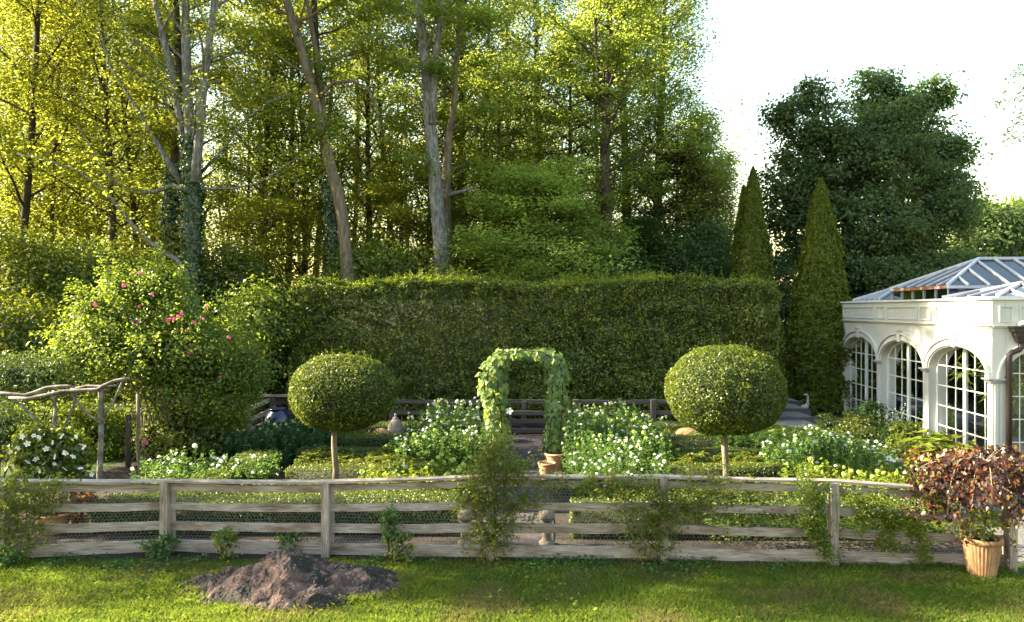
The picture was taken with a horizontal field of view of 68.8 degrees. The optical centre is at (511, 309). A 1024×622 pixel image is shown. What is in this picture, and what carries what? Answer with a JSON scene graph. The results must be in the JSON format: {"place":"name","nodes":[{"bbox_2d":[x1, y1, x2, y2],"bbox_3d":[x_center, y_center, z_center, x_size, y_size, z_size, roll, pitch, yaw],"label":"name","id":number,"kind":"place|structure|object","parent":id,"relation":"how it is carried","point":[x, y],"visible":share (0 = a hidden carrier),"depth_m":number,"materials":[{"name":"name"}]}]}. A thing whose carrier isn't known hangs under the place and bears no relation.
{"place":"outdoors","nodes":[
{"label":"outdoors","id":0,"kind":"place"},
{"bbox_2d":[0,554,1023,621],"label":"grass","id":1,"kind":"structure","parent":0,"point":[875,586],"depth_m":9.61,"materials":[{"name":"plant"}]},
{"bbox_2d":[0,319,1023,621],"bbox_3d":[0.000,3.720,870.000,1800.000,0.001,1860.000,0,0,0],"label":"ground","id":2,"kind":"structure","parent":0,"point":[122,459],"depth_m":10.61,"materials":[{"name":"plant"}]},
{"bbox_2d":[0,397,52,477],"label":"bush","id":3,"kind":"object","parent":2,"relation":"on","point":[7,426],"visible":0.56,"depth_m":16.51,"materials":[{"name":"green plant"}]},
{"bbox_2d":[0,0,56,250],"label":"woodland tree","id":4,"kind":"object","parent":2,"relation":"on","point":[10,74],"visible":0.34,"depth_m":31.41,"materials":[{"name":"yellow plant"}]},
{"bbox_2d":[0,2,91,390],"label":"woodland tree","id":5,"kind":"object","parent":2,"relation":"on","point":[13,166],"visible":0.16,"depth_m":33.92,"materials":[{"name":"green plant"}]},
{"bbox_2d":[0,341,107,468],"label":"bush","id":6,"kind":"object","parent":2,"relation":"on","point":[25,375],"visible":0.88,"depth_m":17.33,"materials":[{"name":"green plant"}]},
{"bbox_2d":[0,204,116,422],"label":"bush","id":7,"kind":"object","parent":2,"relation":"on","point":[18,244],"visible":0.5,"depth_m":23.48,"materials":[{"name":"green plant"}]},
{"bbox_2d":[0,274,118,426],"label":"bush","id":8,"kind":"object","parent":2,"relation":"on","point":[11,330],"visible":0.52,"depth_m":20.94,"materials":[{"name":"green plant"}]},
{"bbox_2d":[0,0,126,405],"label":"woodland tree","id":9,"kind":"object","parent":2,"relation":"on","point":[25,201],"visible":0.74,"depth_m":29.05,"materials":[{"name":"green plant"}]},
{"bbox_2d":[0,0,131,390],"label":"woodland tree","id":10,"kind":"object","parent":2,"relation":"on","point":[54,199],"visible":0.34,"depth_m":31.86,"materials":[{"name":"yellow plant"}]},
{"bbox_2d":[0,378,145,478],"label":"rustic arbor","id":11,"kind":"object","parent":2,"relation":"on","point":[75,390],"visible":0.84,"depth_m":15.98,"materials":[{"name":"brown wood"}]},
{"bbox_2d":[5,392,145,460],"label":"bush","id":12,"kind":"object","parent":2,"relation":"on","point":[82,422],"visible":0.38,"depth_m":18.75,"materials":[{"name":"green plant"}]},
{"bbox_2d":[9,0,150,384],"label":"woodland tree","id":13,"kind":"object","parent":2,"relation":"on","point":[86,208],"visible":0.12,"depth_m":35.44,"materials":[{"name":"green plant"}]},
{"bbox_2d":[0,222,160,401],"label":"bush","id":14,"kind":"object","parent":2,"relation":"on","point":[89,261],"visible":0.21,"depth_m":24.71,"materials":[{"name":"green plant"}]},
{"bbox_2d":[0,0,200,398],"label":"woodland tree","id":15,"kind":"object","parent":2,"relation":"on","point":[113,216],"visible":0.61,"depth_m":29.63,"materials":[{"name":"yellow plant"}]},
{"bbox_2d":[36,0,204,388],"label":"woodland tree","id":16,"kind":"object","parent":2,"relation":"on","point":[134,205],"visible":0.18,"depth_m":33.74,"materials":[{"name":"green plant"}]},
{"bbox_2d":[92,0,225,263],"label":"woodland tree","id":17,"kind":"object","parent":2,"relation":"on","point":[160,49],"visible":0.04,"depth_m":39.82,"materials":[{"name":"green plant"}]},
{"bbox_2d":[101,0,249,406],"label":"ivy clad tree","id":18,"kind":"object","parent":2,"relation":"on","point":[168,195],"visible":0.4,"depth_m":27.76,"materials":[{"name":"green plant"}]},
{"bbox_2d":[0,0,354,413],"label":"ivy clad tree","id":19,"kind":"object","parent":2,"relation":"on","point":[190,121],"visible":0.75,"depth_m":25.67,"materials":[{"name":"green plant"}]},
{"bbox_2d":[114,0,255,250],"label":"woodland tree","id":20,"kind":"object","parent":2,"relation":"on","point":[213,133],"visible":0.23,"depth_m":35.44,"materials":[{"name":"green plant"}]},
{"bbox_2d":[165,225,297,320],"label":"bush","id":21,"kind":"object","parent":2,"relation":"on","point":[240,265],"visible":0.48,"depth_m":26.46,"materials":[{"name":"green plant"}]},
{"bbox_2d":[193,0,309,286],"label":"woodland tree","id":22,"kind":"object","parent":2,"relation":"on","point":[246,139],"visible":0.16,"depth_m":38.59,"materials":[{"name":"green plant"}]},
{"bbox_2d":[201,0,327,248],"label":"woodland tree","id":23,"kind":"object","parent":2,"relation":"on","point":[266,121],"visible":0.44,"depth_m":32.97,"materials":[{"name":"green plant"}]},
{"bbox_2d":[214,286,318,418],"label":"tall hedge","id":24,"kind":"object","parent":2,"relation":"on","point":[279,389],"visible":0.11,"depth_m":25.45,"materials":[{"name":"green plant"}]},
{"bbox_2d":[206,190,341,386],"bbox_3d":[-9.950,-0.442,29.552,8.229,8.324,10.888,0,0,0],"label":"layered tree","id":25,"kind":"object","parent":2,"relation":"on","point":[262,207],"visible":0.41,"depth_m":29.31,"materials":[{"name":"green plant"}]},
{"bbox_2d":[162,547,408,612],"bbox_3d":[-2.891,3.494,10.020,3.896,0.577,1.840,0,0,0],"label":"mound of soil","id":26,"kind":"object","parent":2,"relation":"on","point":[288,575],"visible":0.77,"depth_m":9.69,"materials":[{"name":"soil"}]},
{"bbox_2d":[215,0,371,287],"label":"woodland tree","id":27,"kind":"object","parent":2,"relation":"on","point":[289,265],"visible":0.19,"depth_m":34.41,"materials":[{"name":"green plant"}]},
{"bbox_2d":[137,561,454,612],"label":"grass","id":28,"kind":"structure","parent":2,"relation":"on","point":[412,579],"depth_m":9.85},
{"bbox_2d":[224,0,371,299],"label":"woodland tree","id":29,"kind":"object","parent":2,"relation":"on","point":[303,189],"visible":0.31,"depth_m":32.99,"materials":[{"name":"green plant"}]},
{"bbox_2d":[215,0,398,299],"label":"leaning tree","id":30,"kind":"object","parent":2,"relation":"on","point":[340,206],"visible":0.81,"depth_m":27.39,"materials":[{"name":"green plant"}]},
{"bbox_2d":[238,0,385,299],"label":"ivy clad tree","id":31,"kind":"object","parent":2,"relation":"on","point":[330,233],"visible":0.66,"depth_m":28.73,"materials":[{"name":"green plant"}]},
{"bbox_2d":[250,0,398,275],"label":"woodland tree","id":32,"kind":"object","parent":2,"relation":"on","point":[338,37],"visible":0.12,"depth_m":37.39,"materials":[{"name":"green plant"}]},
{"bbox_2d":[291,0,432,254],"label":"woodland tree","id":33,"kind":"object","parent":2,"relation":"on","point":[367,75],"visible":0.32,"depth_m":35.58,"materials":[{"name":"green plant"}]},
{"bbox_2d":[306,230,433,299],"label":"bush","id":34,"kind":"object","parent":2,"relation":"on","point":[360,254],"visible":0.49,"depth_m":28.09,"materials":[{"name":"green plant"}]},
{"bbox_2d":[302,0,453,244],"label":"woodland tree","id":35,"kind":"object","parent":2,"relation":"on","point":[360,109],"visible":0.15,"depth_m":36.89,"materials":[{"name":"green plant"}]},
{"bbox_2d":[0,38,774,299],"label":"woods","id":36,"kind":"object","parent":2,"relation":"on","point":[755,154],"visible":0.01,"depth_m":57.63,"materials":[{"name":"green plant"}]},
{"bbox_2d":[312,132,473,299],"bbox_3d":[-4.898,-1.752,31.150,8.048,10.944,8.614,0,0,38],"label":"layered tree","id":37,"kind":"object","parent":2,"relation":"on","point":[404,213],"visible":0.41,"depth_m":30.38,"materials":[{"name":"green plant"}]},
{"bbox_2d":[354,233,479,299],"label":"bush","id":38,"kind":"object","parent":2,"relation":"on","point":[429,258],"visible":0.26,"depth_m":27.81,"materials":[{"name":"green plant"}]},
{"bbox_2d":[357,0,486,269],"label":"woodland tree","id":39,"kind":"object","parent":2,"relation":"on","point":[408,80],"visible":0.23,"depth_m":34.11,"materials":[{"name":"green plant"}]},
{"bbox_2d":[350,0,513,299],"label":"twin stem tree","id":40,"kind":"object","parent":2,"relation":"on","point":[441,12],"visible":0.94,"depth_m":27.75,"materials":[{"name":"grey plant"}]},
{"bbox_2d":[365,0,504,262],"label":"slim tree","id":41,"kind":"object","parent":2,"relation":"on","point":[452,114],"visible":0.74,"depth_m":28.79,"materials":[{"name":"green plant"}]},
{"bbox_2d":[205,394,684,438],"bbox_3d":[-0.934,3.147,22.144,15.048,1.246,2.556,0,0,-10],"label":"rail fence","id":42,"kind":"object","parent":2,"relation":"on","point":[274,401],"visible":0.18,"depth_m":22.31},
{"bbox_2d":[373,0,522,272],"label":"woodland tree","id":43,"kind":"object","parent":2,"relation":"on","point":[449,100],"visible":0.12,"depth_m":35.14,"materials":[{"name":"green plant"}]},
{"bbox_2d":[412,0,541,259],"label":"woodland tree","id":44,"kind":"object","parent":2,"relation":"on","point":[508,42],"visible":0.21,"depth_m":35.25,"materials":[{"name":"green plant"}]},
{"bbox_2d":[367,45,622,298],"bbox_3d":[0.009,-3.626,31.532,9.227,14.692,9.896,0,0,27],"label":"layered tree","id":45,"kind":"object","parent":2,"relation":"on","point":[510,98],"visible":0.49,"depth_m":30.41,"materials":[{"name":"green plant"}]},
{"bbox_2d":[0,473,1017,572],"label":"rail fence","id":46,"kind":"object","parent":2,"relation":"on","point":[168,506],"visible":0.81,"depth_m":11.16,"materials":[{"name":"wood"}]},
{"bbox_2d":[0,465,81,562],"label":"leafy vine","id":47,"kind":"object","parent":46,"relation":"attached to","point":[7,506],"visible":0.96,"depth_m":10.92,"materials":[{"name":"green plant"}]},
{"bbox_2d":[669,467,821,533],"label":"leafy vine","id":48,"kind":"object","parent":46,"relation":"attached to","point":[759,519],"visible":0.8,"depth_m":11.03,"materials":[{"name":"green plant"}]},
{"bbox_2d":[17,552,1006,592],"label":"weeds","id":49,"kind":"object","parent":2,"relation":"on","point":[513,570],"visible":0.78,"depth_m":10.76,"materials":[{"name":"green plant"}]},
{"bbox_2d":[448,421,578,565],"bbox_3d":[0.028,2.671,10.967,1.925,2.077,0.515,0,0,0],"label":"climbing rose","id":50,"kind":"object","parent":2,"relation":"on","point":[491,463],"visible":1,"depth_m":10.92,"materials":[{"name":"green plant"}]},
{"bbox_2d":[473,0,618,260],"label":"woodland tree","id":51,"kind":"object","parent":2,"relation":"on","point":[537,34],"visible":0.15,"depth_m":38.44,"materials":[{"name":"green plant"}]},
{"bbox_2d":[429,149,665,336],"bbox_3d":[-0.091,-1.237,29.015,11.583,9.914,12.072,0,0,24],"label":"layered tree","id":52,"kind":"object","parent":2,"relation":"on","point":[560,187],"visible":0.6,"depth_m":27.36,"materials":[{"name":"green plant"}]},
{"bbox_2d":[464,24,692,267],"bbox_3d":[2.654,-4.419,33.229,9.707,16.278,8.311,0,0,0],"label":"layered tree","id":53,"kind":"object","parent":2,"relation":"on","point":[587,67],"visible":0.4,"depth_m":31.96,"materials":[{"name":"green plant"}]},
{"bbox_2d":[543,221,656,299],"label":"bush","id":54,"kind":"object","parent":2,"relation":"on","point":[631,265],"visible":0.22,"depth_m":29.92,"materials":[{"name":"green plant"}]},
{"bbox_2d":[517,0,726,295],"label":"forked tree","id":55,"kind":"object","parent":2,"relation":"on","point":[633,35],"visible":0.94,"depth_m":30.41,"materials":[{"name":"green plant"}]},
{"bbox_2d":[559,0,702,255],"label":"woodland tree","id":56,"kind":"object","parent":2,"relation":"on","point":[623,216],"visible":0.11,"depth_m":37.15,"materials":[{"name":"green plant"}]},
{"bbox_2d":[614,214,688,299],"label":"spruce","id":57,"kind":"object","parent":2,"relation":"on","point":[649,225],"visible":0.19,"depth_m":31.47,"materials":[{"name":"green plant"}]},
{"bbox_2d":[581,0,738,271],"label":"woodland tree","id":58,"kind":"object","parent":2,"relation":"on","point":[682,14],"visible":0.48,"depth_m":34.05,"materials":[{"name":"green plant"}]},
{"bbox_2d":[573,457,747,564],"bbox_3d":[2.134,2.927,10.834,2.548,1.600,0.528,0,0,0],"label":"climbing rose","id":59,"kind":"object","parent":2,"relation":"on","point":[683,504],"visible":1,"depth_m":10.82,"materials":[{"name":"green plant"}]},
{"bbox_2d":[635,138,730,298],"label":"spruce","id":60,"kind":"object","parent":2,"relation":"on","point":[676,196],"visible":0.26,"depth_m":34.45,"materials":[{"name":"green plant"}]},
{"bbox_2d":[629,209,737,299],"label":"bush","id":61,"kind":"object","parent":2,"relation":"on","point":[689,247],"visible":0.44,"depth_m":31.20,"materials":[{"name":"green plant"}]},
{"bbox_2d":[668,204,736,299],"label":"bush","id":62,"kind":"object","parent":2,"relation":"on","point":[716,235],"visible":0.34,"depth_m":32.54,"materials":[{"name":"green plant"}]},
{"bbox_2d":[666,100,747,299],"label":"woodland tree","id":63,"kind":"object","parent":2,"relation":"on","point":[721,194],"visible":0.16,"depth_m":36.36,"materials":[{"name":"green plant"}]},
{"bbox_2d":[729,166,783,362],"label":"cypress","id":64,"kind":"object","parent":2,"relation":"on","point":[755,256],"visible":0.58,"depth_m":30.11,"materials":[{"name":"green plant"}]},
{"bbox_2d":[782,177,851,414],"bbox_3d":[11.424,-0.542,27.622,2.755,8.648,2.726,0,0,0],"label":"cypress","id":65,"kind":"object","parent":2,"relation":"on","point":[814,359],"visible":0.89,"depth_m":26.95,"materials":[{"name":"green plant"}]},
{"bbox_2d":[789,460,844,566],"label":"climbing rose","id":66,"kind":"object","parent":2,"relation":"on","point":[812,523],"visible":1,"depth_m":10.61,"materials":[{"name":"green plant"}]},
{"bbox_2d":[739,69,998,334],"bbox_3d":[16.713,-3.865,35.613,13.561,15.200,8.214,0,0,0],"label":"magnolia tree","id":67,"kind":"object","parent":2,"relation":"on","point":[872,153],"visible":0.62,"depth_m":34.89,"materials":[{"name":"green plant"}]},
{"bbox_2d":[841,486,959,566],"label":"climbing rose","id":68,"kind":"object","parent":2,"relation":"on","point":[912,523],"visible":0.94,"depth_m":10.67,"materials":[{"name":"green plant"}]},
{"bbox_2d":[840,64,1001,239],"bbox_3d":[20.753,-4.360,38.378,8.533,16.200,4.624,0,0,-16],"label":"oak tree","id":69,"kind":"object","parent":2,"relation":"on","point":[876,83],"visible":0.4,"depth_m":37.58,"materials":[{"name":"green plant"}]},
{"bbox_2d":[846,246,998,297],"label":"round tree","id":70,"kind":"object","parent":2,"relation":"on","point":[879,280],"visible":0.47,"depth_m":31.93,"materials":[{"name":"green plant"}]},
{"bbox_2d":[840,257,1023,458],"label":"conservatory","id":71,"kind":"object","parent":2,"relation":"on","point":[927,331],"visible":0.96,"depth_m":20.43,"materials":[{"name":"beige paint"}]},
{"bbox_2d":[850,338,876,414],"bbox_3d":[11.929,2.330,25.167,0.060,2.780,2.792,0,0,4],"label":"window","id":72,"kind":"structure","parent":71,"relation":"in","point":[863,371],"depth_m":25.51,"materials":[{"name":"grey paint"}]},
{"bbox_2d":[887,341,922,431],"bbox_3d":[11.724,2.330,22.094,0.060,2.780,2.792,0,0,4],"label":"window","id":73,"kind":"structure","parent":71,"relation":"in","point":[904,385],"depth_m":22.31,"materials":[{"name":"grey paint"}]},
{"bbox_2d":[936,346,986,450],"bbox_3d":[11.517,2.330,19.000,0.060,2.780,2.832,0,0,4],"label":"window","id":74,"kind":"structure","parent":71,"relation":"in","point":[959,412],"depth_m":19.19,"materials":[{"name":"grey paint"}]},
{"bbox_2d":[938,196,1023,256],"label":"round tree","id":75,"kind":"object","parent":2,"relation":"on","point":[1004,234],"visible":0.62,"depth_m":44.94,"materials":[{"name":"green plant"}]},
{"bbox_2d":[959,531,1003,580],"bbox_3d":[6.529,3.440,10.400,0.530,0.560,0.530,0,0,0],"label":"fluted pot","id":76,"kind":"object","parent":2,"relation":"on","point":[982,558],"visible":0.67,"depth_m":10.23,"materials":[{"name":"ceramic"}]},
{"bbox_2d":[900,442,1023,551],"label":"weeping tree","id":77,"kind":"object","parent":76,"relation":"in","point":[971,468],"visible":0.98,"depth_m":10.22,"materials":[{"name":"brown plant"}]},
{"bbox_2d":[0,0,1023,299],"label":"sky","id":78,"kind":"structure","parent":0,"point":[768,44],"materials":[{"name":"white"}]},
{"bbox_2d":[475,435,553,545],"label":"brick path","id":79,"kind":"structure","parent":0,"point":[523,445],"depth_m":15.52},
{"bbox_2d":[17,539,1018,556],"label":"gravel path","id":80,"kind":"structure","parent":0,"point":[765,543],"depth_m":11.84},
{"bbox_2d":[16,414,1020,562],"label":"garden soil","id":81,"kind":"structure","parent":0,"point":[118,471],"depth_m":12.34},
{"bbox_2d":[0,420,99,523],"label":"mandevilla plant","id":82,"kind":"object","parent":81,"relation":"on","point":[51,450],"visible":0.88,"depth_m":12.13,"materials":[{"name":"green plant"}]},
{"bbox_2d":[26,235,288,459],"bbox_3d":[-8.584,0.956,18.569,5.648,5.566,4.543,0,0,23],"label":"rose bush","id":83,"kind":"object","parent":81,"relation":"on","point":[184,363],"visible":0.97,"depth_m":18.23,"materials":[{"name":"green plant"}]},
{"bbox_2d":[115,408,247,461],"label":"bush","id":84,"kind":"object","parent":81,"relation":"on","point":[165,441],"visible":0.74,"depth_m":18.33,"materials":[{"name":"green plant"}]},
{"bbox_2d":[129,443,281,494],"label":"flowering plants","id":85,"kind":"object","parent":81,"relation":"on","point":[260,468],"visible":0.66,"depth_m":15.22,"materials":[{"name":"green plant"}]},
{"bbox_2d":[203,267,319,424],"bbox_3d":[-7.760,1.215,23.389,3.994,5.018,3.859,0,0,0],"label":"bush","id":86,"kind":"object","parent":81,"relation":"on","point":[259,301],"visible":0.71,"depth_m":23.07,"materials":[{"name":"green plant"}]},
{"bbox_2d":[85,489,459,534],"bbox_3d":[-3.960,3.422,12.673,6.131,0.600,0.892,0,0,0],"label":"box hedge","id":87,"kind":"object","parent":81,"relation":"on","point":[151,515],"visible":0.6,"depth_m":12.35,"materials":[{"name":"green plant"}]},
{"bbox_2d":[221,418,337,468],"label":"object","id":88,"kind":"object","parent":81,"relation":"on","point":[287,439],"visible":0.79,"depth_m":17.89,"materials":[{"name":"green plant"}]},
{"bbox_2d":[287,348,399,478],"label":"ball topiary","id":89,"kind":"object","parent":81,"relation":"on","point":[333,393],"visible":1,"depth_m":14.27,"materials":[{"name":"green plant"}]},
{"bbox_2d":[293,445,417,466],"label":"bedding plants","id":90,"kind":"object","parent":81,"relation":"on","point":[371,456],"visible":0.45,"depth_m":16.68,"materials":[{"name":"green plant"}]},
{"bbox_2d":[283,461,437,491],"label":"box hedge","id":91,"kind":"object","parent":81,"relation":"on","point":[304,471],"visible":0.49,"depth_m":15.20,"materials":[{"name":"green plant"}]},
{"bbox_2d":[350,450,478,500],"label":"flowering plants","id":92,"kind":"object","parent":81,"relation":"on","point":[423,472],"visible":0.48,"depth_m":14.15,"materials":[{"name":"green plant"}]},
{"bbox_2d":[382,412,487,474],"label":"flowering plants","id":93,"kind":"object","parent":81,"relation":"on","point":[431,439],"visible":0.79,"depth_m":17.15,"materials":[{"name":"green plant"}]},
{"bbox_2d":[406,397,487,455],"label":"flowering plants","id":94,"kind":"object","parent":81,"relation":"on","point":[475,420],"visible":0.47,"depth_m":19.05,"materials":[{"name":"green plant"}]},
{"bbox_2d":[475,347,569,469],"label":"garden arch","id":95,"kind":"structure","parent":81,"relation":"on","point":[494,378],"depth_m":17.40,"materials":[{"name":"green plant"}]},
{"bbox_2d":[279,257,785,426],"bbox_3d":[0.649,1.047,24.167,16.124,5.392,2.182,0,0,0],"label":"tall hedge","id":96,"kind":"object","parent":81,"relation":"on","point":[629,349],"visible":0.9,"depth_m":23.50,"materials":[{"name":"green plant"}]},
{"bbox_2d":[559,398,667,448],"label":"flowering plants","id":97,"kind":"object","parent":81,"relation":"on","point":[593,408],"visible":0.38,"depth_m":19.16,"materials":[{"name":"green plant"}]},
{"bbox_2d":[559,436,671,499],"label":"flowering plants","id":98,"kind":"object","parent":81,"relation":"on","point":[604,464],"visible":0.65,"depth_m":14.95,"materials":[{"name":"green plant"}]},
{"bbox_2d":[557,405,680,472],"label":"flowering plants","id":99,"kind":"object","parent":81,"relation":"on","point":[652,442],"visible":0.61,"depth_m":17.10,"materials":[{"name":"green plant"}]},
{"bbox_2d":[632,450,775,465],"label":"bedding plants","id":100,"kind":"object","parent":81,"relation":"on","point":[716,457],"visible":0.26,"depth_m":16.52,"materials":[{"name":"green plant"}]},
{"bbox_2d":[621,461,787,490],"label":"box hedge","id":101,"kind":"object","parent":81,"relation":"on","point":[772,470],"visible":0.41,"depth_m":15.30,"materials":[{"name":"green plant"}]},
{"bbox_2d":[664,340,788,493],"bbox_3d":[4.263,2.167,14.951,2.398,3.112,2.256,0,0,0],"label":"ball topiary","id":102,"kind":"object","parent":81,"relation":"on","point":[731,390],"visible":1,"depth_m":14.24,"materials":[{"name":"green plant"}]},
{"bbox_2d":[569,493,946,539],"bbox_3d":[4.003,3.425,12.395,6.169,0.595,0.845,0,0,0],"label":"box hedge","id":103,"kind":"object","parent":81,"relation":"on","point":[604,518],"visible":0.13,"depth_m":12.10,"materials":[{"name":"green plant"}]},
{"bbox_2d":[759,423,896,479],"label":"flowering plants","id":104,"kind":"object","parent":81,"relation":"on","point":[842,455],"visible":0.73,"depth_m":16.07,"materials":[{"name":"green plant"}]},
{"bbox_2d":[703,498,962,549],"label":"bedding plants","id":105,"kind":"object","parent":81,"relation":"on","point":[942,524],"visible":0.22,"depth_m":11.47,"materials":[{"name":"green plant"}]},
{"bbox_2d":[778,454,928,499],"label":"flowering plants","id":106,"kind":"object","parent":81,"relation":"on","point":[862,475],"visible":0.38,"depth_m":13.48,"materials":[{"name":"green plant"}]},
{"bbox_2d":[833,408,891,445],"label":"shrub","id":107,"kind":"object","parent":81,"relation":"on","point":[864,428],"visible":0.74,"depth_m":20.38,"materials":[{"name":"green plant"}]},
{"bbox_2d":[894,429,975,464],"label":"hydrangea","id":108,"kind":"object","parent":81,"relation":"on","point":[938,438],"visible":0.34,"depth_m":16.66,"materials":[{"name":"green plant"}]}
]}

